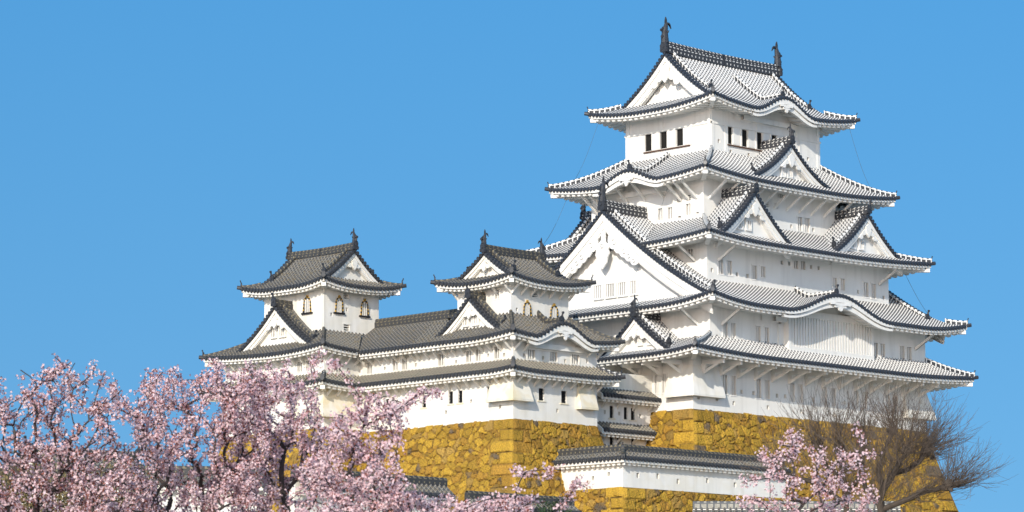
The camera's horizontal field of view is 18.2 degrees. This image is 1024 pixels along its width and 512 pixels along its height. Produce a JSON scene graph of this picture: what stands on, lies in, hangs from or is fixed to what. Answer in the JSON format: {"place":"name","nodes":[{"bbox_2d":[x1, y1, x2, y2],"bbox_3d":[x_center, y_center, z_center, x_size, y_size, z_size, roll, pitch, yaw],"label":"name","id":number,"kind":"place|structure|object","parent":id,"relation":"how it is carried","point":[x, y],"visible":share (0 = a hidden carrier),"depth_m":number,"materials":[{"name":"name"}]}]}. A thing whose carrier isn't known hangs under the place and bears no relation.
{"place":"outdoors","nodes":[
{"label":"outdoors","id":0,"kind":"place"},
{"bbox_2d":[0,0,1023,511],"label":"sky","id":1,"kind":"structure","parent":0,"point":[158,157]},
{"bbox_3d":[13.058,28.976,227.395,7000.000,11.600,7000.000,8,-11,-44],"label":"ground","id":2,"kind":"structure","parent":0,"visible":0},
{"bbox_2d":[0,450,55,511],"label":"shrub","id":3,"kind":"object","parent":2,"relation":"on","point":[1,474],"visible":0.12,"depth_m":168.50,"materials":[{"name":"green plant"}]},
{"bbox_2d":[0,455,107,511],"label":"tree","id":4,"kind":"object","parent":2,"relation":"on","point":[59,497],"visible":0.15,"depth_m":166.71,"materials":[{"name":"green plant"}]},
{"bbox_2d":[23,435,142,464],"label":"roof","id":5,"kind":"structure","parent":2,"relation":"on","point":[91,451],"depth_m":194.32,"materials":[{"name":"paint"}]},
{"bbox_2d":[0,353,174,511],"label":"cherry tree","id":6,"kind":"object","parent":2,"relation":"on","point":[97,486],"visible":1,"depth_m":73.61,"materials":[{"name":"pink plant"}]},
{"bbox_2d":[78,452,174,509],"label":"tree","id":7,"kind":"object","parent":2,"relation":"on","point":[123,498],"visible":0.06,"depth_m":171.73,"materials":[{"name":"green plant"}]},
{"bbox_2d":[0,464,266,511],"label":"plaster wall","id":8,"kind":"structure","parent":2,"relation":"on","point":[186,469],"depth_m":181.20,"materials":[{"name":"paint"}]},
{"bbox_2d":[89,357,278,511],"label":"cherry tree","id":9,"kind":"object","parent":2,"relation":"on","point":[223,430],"visible":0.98,"depth_m":77.68,"materials":[{"name":"pink plant"}]},
{"bbox_2d":[226,347,341,511],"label":"cherry tree","id":10,"kind":"object","parent":2,"relation":"on","point":[277,387],"visible":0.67,"depth_m":79.70,"materials":[{"name":"pink plant"}]},
{"bbox_2d":[219,429,359,511],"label":"stone wall","id":11,"kind":"structure","parent":2,"relation":"on","point":[291,459],"depth_m":229.99,"materials":[{"name":"yellow stone"}]},
{"bbox_2d":[198,228,406,436],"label":"castle turret","id":12,"kind":"object","parent":11,"relation":"on","point":[326,298],"visible":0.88,"depth_m":233.49,"materials":[{"name":"paint"}]},
{"bbox_2d":[296,360,303,372],"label":"window","id":13,"kind":"structure","parent":12,"relation":"in","point":[301,365],"depth_m":231.58,"materials":[{"name":"paint"}]},
{"bbox_2d":[301,295,312,314],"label":"arched window","id":14,"kind":"structure","parent":12,"relation":"in","point":[307,308],"depth_m":233.48,"materials":[{"name":"paint"}]},
{"bbox_2d":[335,360,342,373],"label":"window","id":15,"kind":"structure","parent":12,"relation":"in","point":[337,370],"depth_m":230.67,"materials":[{"name":"paint"}]},
{"bbox_2d":[333,295,344,314],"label":"arched window","id":16,"kind":"structure","parent":12,"relation":"in","point":[339,308],"depth_m":233.25,"materials":[{"name":"paint"}]},
{"bbox_2d":[342,292,349,299],"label":"window","id":17,"kind":"structure","parent":12,"relation":"in","point":[344,295],"depth_m":233.93,"materials":[{"name":"paint"}]},
{"bbox_2d":[343,323,350,331],"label":"window","id":18,"kind":"structure","parent":12,"relation":"in","point":[345,326],"depth_m":233.71,"materials":[{"name":"paint"}]},
{"bbox_2d":[359,298,370,317],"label":"arched window","id":19,"kind":"structure","parent":12,"relation":"in","point":[364,305],"depth_m":234.96,"materials":[{"name":"paint"}]},
{"bbox_2d":[287,467,456,511],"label":"plaster wall","id":20,"kind":"structure","parent":2,"relation":"on","point":[434,487],"depth_m":187.77,"materials":[{"name":"paint"}]},
{"bbox_2d":[294,354,535,511],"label":"cherry tree","id":21,"kind":"object","parent":2,"relation":"on","point":[321,469],"visible":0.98,"depth_m":71.66,"materials":[{"name":"pink plant"}]},
{"bbox_2d":[357,419,603,511],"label":"stone wall","id":22,"kind":"structure","parent":2,"relation":"on","point":[483,456],"depth_m":221.69,"materials":[{"name":"yellow stone"}]},
{"bbox_2d":[357,308,457,431],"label":"castle corridor","id":23,"kind":"object","parent":22,"relation":"on","point":[390,365],"visible":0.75,"depth_m":229.59,"materials":[{"name":"white paint"}]},
{"bbox_2d":[365,361,372,374],"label":"window","id":24,"kind":"structure","parent":23,"relation":"in","point":[370,366],"depth_m":231.43,"materials":[{"name":"paint"}]},
{"bbox_2d":[391,357,398,371],"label":"window","id":25,"kind":"structure","parent":23,"relation":"in","point":[396,365],"depth_m":229.30,"materials":[{"name":"paint"}]},
{"bbox_2d":[401,356,408,370],"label":"window","id":26,"kind":"structure","parent":23,"relation":"in","point":[405,364],"depth_m":228.63,"materials":[{"name":"paint"}]},
{"bbox_2d":[420,396,426,408],"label":"window","id":27,"kind":"structure","parent":23,"relation":"in","point":[424,405],"depth_m":226.93,"materials":[{"name":"black metal"}]},
{"bbox_2d":[406,229,625,425],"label":"castle turret","id":28,"kind":"object","parent":22,"relation":"on","point":[511,339],"visible":1,"depth_m":224.05,"materials":[{"name":"white paint"}]},
{"bbox_2d":[437,353,444,366],"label":"window","id":29,"kind":"structure","parent":28,"relation":"in","point":[442,355],"depth_m":225.96,"materials":[{"name":"paint"}]},
{"bbox_2d":[447,392,453,404],"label":"window","id":30,"kind":"structure","parent":28,"relation":"in","point":[451,393],"depth_m":225.00,"materials":[{"name":"black metal"}]},
{"bbox_2d":[456,391,463,404],"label":"window","id":31,"kind":"structure","parent":28,"relation":"in","point":[460,392],"depth_m":224.26,"materials":[{"name":"black metal"}]},
{"bbox_2d":[464,349,471,363],"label":"window","id":32,"kind":"structure","parent":28,"relation":"in","point":[469,352],"depth_m":223.99,"materials":[{"name":"paint"}]},
{"bbox_2d":[474,347,481,362],"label":"window","id":33,"kind":"structure","parent":28,"relation":"in","point":[479,352],"depth_m":223.28,"materials":[{"name":"paint"}]},
{"bbox_2d":[493,345,500,359],"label":"window","id":34,"kind":"structure","parent":28,"relation":"in","point":[498,351],"depth_m":221.97,"materials":[{"name":"paint"}]},
{"bbox_2d":[494,288,500,299],"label":"window","id":35,"kind":"structure","parent":28,"relation":"in","point":[499,289],"depth_m":224.20,"materials":[{"name":"paint"}]},
{"bbox_2d":[523,300,531,316],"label":"arched window","id":36,"kind":"structure","parent":28,"relation":"in","point":[527,310],"depth_m":224.31,"materials":[{"name":"paint"}]},
{"bbox_2d":[527,349,535,360],"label":"window","id":37,"kind":"structure","parent":28,"relation":"in","point":[529,352],"depth_m":222.08,"materials":[{"name":"paint"}]},
{"bbox_2d":[537,388,545,401],"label":"window","id":38,"kind":"structure","parent":28,"relation":"in","point":[540,390],"depth_m":222.51,"materials":[{"name":"black metal"}]},
{"bbox_2d":[549,352,558,362],"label":"window","id":39,"kind":"structure","parent":28,"relation":"in","point":[551,354],"depth_m":223.66,"materials":[{"name":"paint"}]},
{"bbox_2d":[550,303,558,317],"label":"arched window","id":40,"kind":"structure","parent":28,"relation":"in","point":[554,311],"depth_m":226.18,"materials":[{"name":"paint"}]},
{"bbox_2d":[560,391,568,404],"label":"window","id":41,"kind":"structure","parent":28,"relation":"in","point":[562,392],"depth_m":224.01,"materials":[{"name":"black metal"}]},
{"bbox_2d":[571,354,579,365],"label":"window","id":42,"kind":"structure","parent":28,"relation":"in","point":[573,357],"depth_m":225.19,"materials":[{"name":"paint"}]},
{"bbox_2d":[459,490,581,511],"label":"plaster wall","id":43,"kind":"structure","parent":2,"relation":"on","point":[472,496],"depth_m":192.35,"materials":[{"name":"paint"}]},
{"bbox_2d":[506,461,593,511],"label":"cherry tree","id":44,"kind":"object","parent":2,"relation":"on","point":[574,485],"visible":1,"depth_m":69.83,"materials":[{"name":"pink plant"}]},
{"bbox_2d":[534,496,574,511],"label":"shrub","id":45,"kind":"object","parent":2,"relation":"on","point":[549,506],"visible":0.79,"depth_m":149.53,"materials":[{"name":"green plant"}]},
{"bbox_2d":[564,487,811,511],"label":"stone wall","id":46,"kind":"structure","parent":2,"relation":"on","point":[619,499],"depth_m":218.92,"materials":[{"name":"yellow stone"}]},
{"bbox_2d":[552,442,790,497],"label":"plaster wall","id":47,"kind":"structure","parent":46,"relation":"on","point":[637,466],"depth_m":220.71,"materials":[{"name":"paint"}]},
{"bbox_2d":[693,501,900,511],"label":"plaster wall","id":48,"kind":"structure","parent":2,"relation":"on","point":[715,506],"depth_m":200.03,"materials":[{"name":"paint"}]},
{"bbox_2d":[645,408,957,511],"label":"stone wall","id":49,"kind":"structure","parent":2,"relation":"on","point":[710,430],"depth_m":233.78,"materials":[{"name":"yellow stone"}]},
{"bbox_2d":[597,371,661,445],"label":"castle corridor","id":50,"kind":"object","parent":49,"relation":"on","point":[624,411],"visible":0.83,"depth_m":230.59,"materials":[{"name":"white paint"}]},
{"bbox_2d":[608,406,615,419],"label":"window","id":51,"kind":"structure","parent":50,"relation":"in","point":[611,407],"depth_m":229.91,"materials":[{"name":"black metal"}]},
{"bbox_2d":[623,407,629,420],"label":"window","id":52,"kind":"structure","parent":50,"relation":"in","point":[624,419],"depth_m":230.93,"materials":[{"name":"black wood"}]},
{"bbox_2d":[630,408,636,421],"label":"window","id":53,"kind":"structure","parent":50,"relation":"in","point":[632,412],"depth_m":231.46,"materials":[{"name":"black wood"}]},
{"bbox_2d":[528,17,978,431],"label":"castle keep","id":54,"kind":"structure","parent":49,"relation":"on","point":[727,246],"depth_m":240.28,"materials":[{"name":"white paint"}]},
{"bbox_2d":[646,134,651,150],"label":"window","id":55,"kind":"structure","parent":54,"relation":"in","point":[648,137],"depth_m":245.88,"materials":[{"name":"black"}]},
{"bbox_2d":[653,374,659,394],"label":"window","id":56,"kind":"structure","parent":54,"relation":"in","point":[658,377],"depth_m":232.74,"materials":[{"name":"white paint"}]},
{"bbox_2d":[657,207,663,221],"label":"window","id":57,"kind":"structure","parent":54,"relation":"in","point":[662,210],"depth_m":240.57,"materials":[{"name":"white paint"}]},
{"bbox_2d":[661,131,666,148],"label":"window","id":58,"kind":"structure","parent":54,"relation":"in","point":[663,134],"depth_m":244.74,"materials":[{"name":"black"}]},
{"bbox_2d":[661,372,667,393],"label":"window","id":59,"kind":"structure","parent":54,"relation":"in","point":[665,374],"depth_m":232.34,"materials":[{"name":"white paint"}]},
{"bbox_2d":[666,206,673,219],"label":"window","id":60,"kind":"structure","parent":54,"relation":"in","point":[671,209],"depth_m":239.89,"materials":[{"name":"white paint"}]},
{"bbox_2d":[677,129,682,145],"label":"window","id":61,"kind":"structure","parent":54,"relation":"in","point":[680,131],"depth_m":243.61,"materials":[{"name":"black"}]},
{"bbox_2d":[684,202,691,216],"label":"window","id":62,"kind":"structure","parent":54,"relation":"in","point":[689,203],"depth_m":238.55,"materials":[{"name":"white paint"}]},
{"bbox_2d":[686,247,693,258],"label":"window","id":63,"kind":"structure","parent":54,"relation":"in","point":[692,248],"depth_m":235.71,"materials":[{"name":"white paint"}]},
{"bbox_2d":[717,258,724,274],"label":"window","id":64,"kind":"structure","parent":54,"relation":"in","point":[719,263],"depth_m":235.42,"materials":[{"name":"white paint"}]},
{"bbox_2d":[722,374,728,395],"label":"window","id":65,"kind":"structure","parent":54,"relation":"in","point":[723,377],"depth_m":232.74,"materials":[{"name":"white paint"}]},
{"bbox_2d":[722,320,728,337],"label":"window","id":66,"kind":"structure","parent":54,"relation":"in","point":[723,327],"depth_m":232.17,"materials":[{"name":"white paint"}]},
{"bbox_2d":[726,259,732,276],"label":"window","id":67,"kind":"structure","parent":54,"relation":"in","point":[727,260],"depth_m":236.09,"materials":[{"name":"white paint"}]},
{"bbox_2d":[728,127,731,143],"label":"window","id":68,"kind":"structure","parent":54,"relation":"in","point":[729,128],"depth_m":242.84,"materials":[{"name":"black"}]},
{"bbox_2d":[730,374,736,396],"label":"window","id":69,"kind":"structure","parent":54,"relation":"in","point":[731,375],"depth_m":233.31,"materials":[{"name":"white paint"}]},
{"bbox_2d":[730,321,736,339],"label":"window","id":70,"kind":"structure","parent":54,"relation":"in","point":[731,323],"depth_m":232.74,"materials":[{"name":"white paint"}]},
{"bbox_2d":[742,130,746,146],"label":"window","id":71,"kind":"structure","parent":54,"relation":"in","point":[744,143],"depth_m":243.97,"materials":[{"name":"black"}]},
{"bbox_2d":[751,264,757,280],"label":"window","id":72,"kind":"structure","parent":54,"relation":"in","point":[752,267],"depth_m":238.02,"materials":[{"name":"white paint"}]},
{"bbox_2d":[755,378,761,399],"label":"window","id":73,"kind":"structure","parent":54,"relation":"in","point":[757,381],"depth_m":235.25,"materials":[{"name":"white paint"}]},
{"bbox_2d":[755,325,761,342],"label":"window","id":74,"kind":"structure","parent":54,"relation":"in","point":[756,326],"depth_m":234.68,"materials":[{"name":"white paint"}]},
{"bbox_2d":[757,133,760,149],"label":"window","id":75,"kind":"structure","parent":54,"relation":"in","point":[758,134],"depth_m":245.16,"materials":[{"name":"black"}]},
{"bbox_2d":[759,265,766,278],"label":"window","id":76,"kind":"structure","parent":54,"relation":"in","point":[761,268],"depth_m":238.72,"materials":[{"name":"white paint"}]},
{"bbox_2d":[763,326,770,342],"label":"window","id":77,"kind":"structure","parent":54,"relation":"in","point":[765,327],"depth_m":235.31,"materials":[{"name":"white paint"}]},
{"bbox_2d":[764,378,770,399],"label":"window","id":78,"kind":"structure","parent":54,"relation":"in","point":[765,380],"depth_m":235.94,"materials":[{"name":"white paint"}]},
{"bbox_2d":[777,193,786,199],"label":"window","id":79,"kind":"structure","parent":54,"relation":"in","point":[779,196],"depth_m":243.85,"materials":[{"name":"white paint"}]},
{"bbox_2d":[789,382,795,402],"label":"window","id":80,"kind":"structure","parent":54,"relation":"in","point":[790,385],"depth_m":238.02,"materials":[{"name":"white paint"}]},
{"bbox_2d":[792,259,799,269],"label":"window","id":81,"kind":"structure","parent":54,"relation":"in","point":[794,260],"depth_m":241.54,"materials":[{"name":"white paint"}]},
{"bbox_2d":[796,215,803,231],"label":"window","id":82,"kind":"structure","parent":54,"relation":"in","point":[798,217],"depth_m":245.16,"materials":[{"name":"white paint"}]},
{"bbox_2d":[797,383,803,403],"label":"window","id":83,"kind":"structure","parent":54,"relation":"in","point":[798,386],"depth_m":238.49,"materials":[{"name":"white paint"}]},
{"bbox_2d":[800,259,806,270],"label":"window","id":84,"kind":"structure","parent":54,"relation":"in","point":[801,261],"depth_m":242.07,"materials":[{"name":"white paint"}]},
{"bbox_2d":[804,216,810,233],"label":"window","id":85,"kind":"structure","parent":54,"relation":"in","point":[805,218],"depth_m":245.70,"materials":[{"name":"white paint"}]},
{"bbox_2d":[821,385,827,406],"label":"window","id":86,"kind":"structure","parent":54,"relation":"in","point":[821,385],"depth_m":240.48,"materials":[{"name":"white paint"}]},
{"bbox_2d":[830,387,836,407],"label":"window","id":87,"kind":"structure","parent":54,"relation":"in","point":[831,388],"depth_m":241.30,"materials":[{"name":"white paint"}]},
{"bbox_2d":[832,276,837,288],"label":"window","id":88,"kind":"structure","parent":54,"relation":"in","point":[833,277],"depth_m":244.56,"materials":[{"name":"white paint"}]},
{"bbox_2d":[839,277,845,291],"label":"window","id":89,"kind":"structure","parent":54,"relation":"in","point":[841,278],"depth_m":245.22,"materials":[{"name":"white paint"}]},
{"bbox_2d":[853,389,859,409],"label":"window","id":90,"kind":"structure","parent":54,"relation":"in","point":[854,396],"depth_m":243.19,"materials":[{"name":"white paint"}]},
{"bbox_2d":[861,390,867,410],"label":"window","id":91,"kind":"structure","parent":54,"relation":"in","point":[863,391],"depth_m":243.85,"materials":[{"name":"white paint"}]},
{"bbox_2d":[863,281,869,298],"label":"window","id":92,"kind":"structure","parent":54,"relation":"in","point":[864,282],"depth_m":247.14,"materials":[{"name":"white paint"}]},
{"bbox_2d":[870,282,876,299],"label":"window","id":93,"kind":"structure","parent":54,"relation":"in","point":[871,283],"depth_m":247.75,"materials":[{"name":"white paint"}]},
{"bbox_2d":[874,341,878,355],"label":"window","id":94,"kind":"structure","parent":54,"relation":"in","point":[874,341],"depth_m":244.15,"materials":[{"name":"white paint"}]},
{"bbox_2d":[879,342,885,357],"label":"window","id":95,"kind":"structure","parent":54,"relation":"in","point":[881,343],"depth_m":244.68,"materials":[{"name":"white paint"}]},
{"bbox_2d":[884,393,890,412],"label":"window","id":96,"kind":"structure","parent":54,"relation":"in","point":[885,393],"depth_m":245.76,"materials":[{"name":"white paint"}]},
{"bbox_2d":[899,344,905,359],"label":"window","id":97,"kind":"structure","parent":54,"relation":"in","point":[900,346],"depth_m":246.42,"materials":[{"name":"white paint"}]},
{"bbox_2d":[906,345,912,360],"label":"window","id":98,"kind":"structure","parent":54,"relation":"in","point":[907,347],"depth_m":246.96,"materials":[{"name":"white paint"}]},
{"bbox_2d":[732,421,882,511],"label":"cherry tree","id":99,"kind":"object","parent":2,"relation":"on","point":[821,490],"visible":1,"depth_m":81.88,"materials":[{"name":"pink plant"}]},
{"bbox_2d":[734,370,899,511],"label":"bare tree","id":100,"kind":"object","parent":2,"relation":"on","point":[815,440],"visible":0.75,"depth_m":153.43,"materials":[{"name":"brown plant"}]},
{"bbox_2d":[827,376,1017,511],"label":"bare tree","id":101,"kind":"object","parent":2,"relation":"on","point":[927,447],"visible":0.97,"depth_m":150.03,"materials":[{"name":"brown plant"}]}
]}

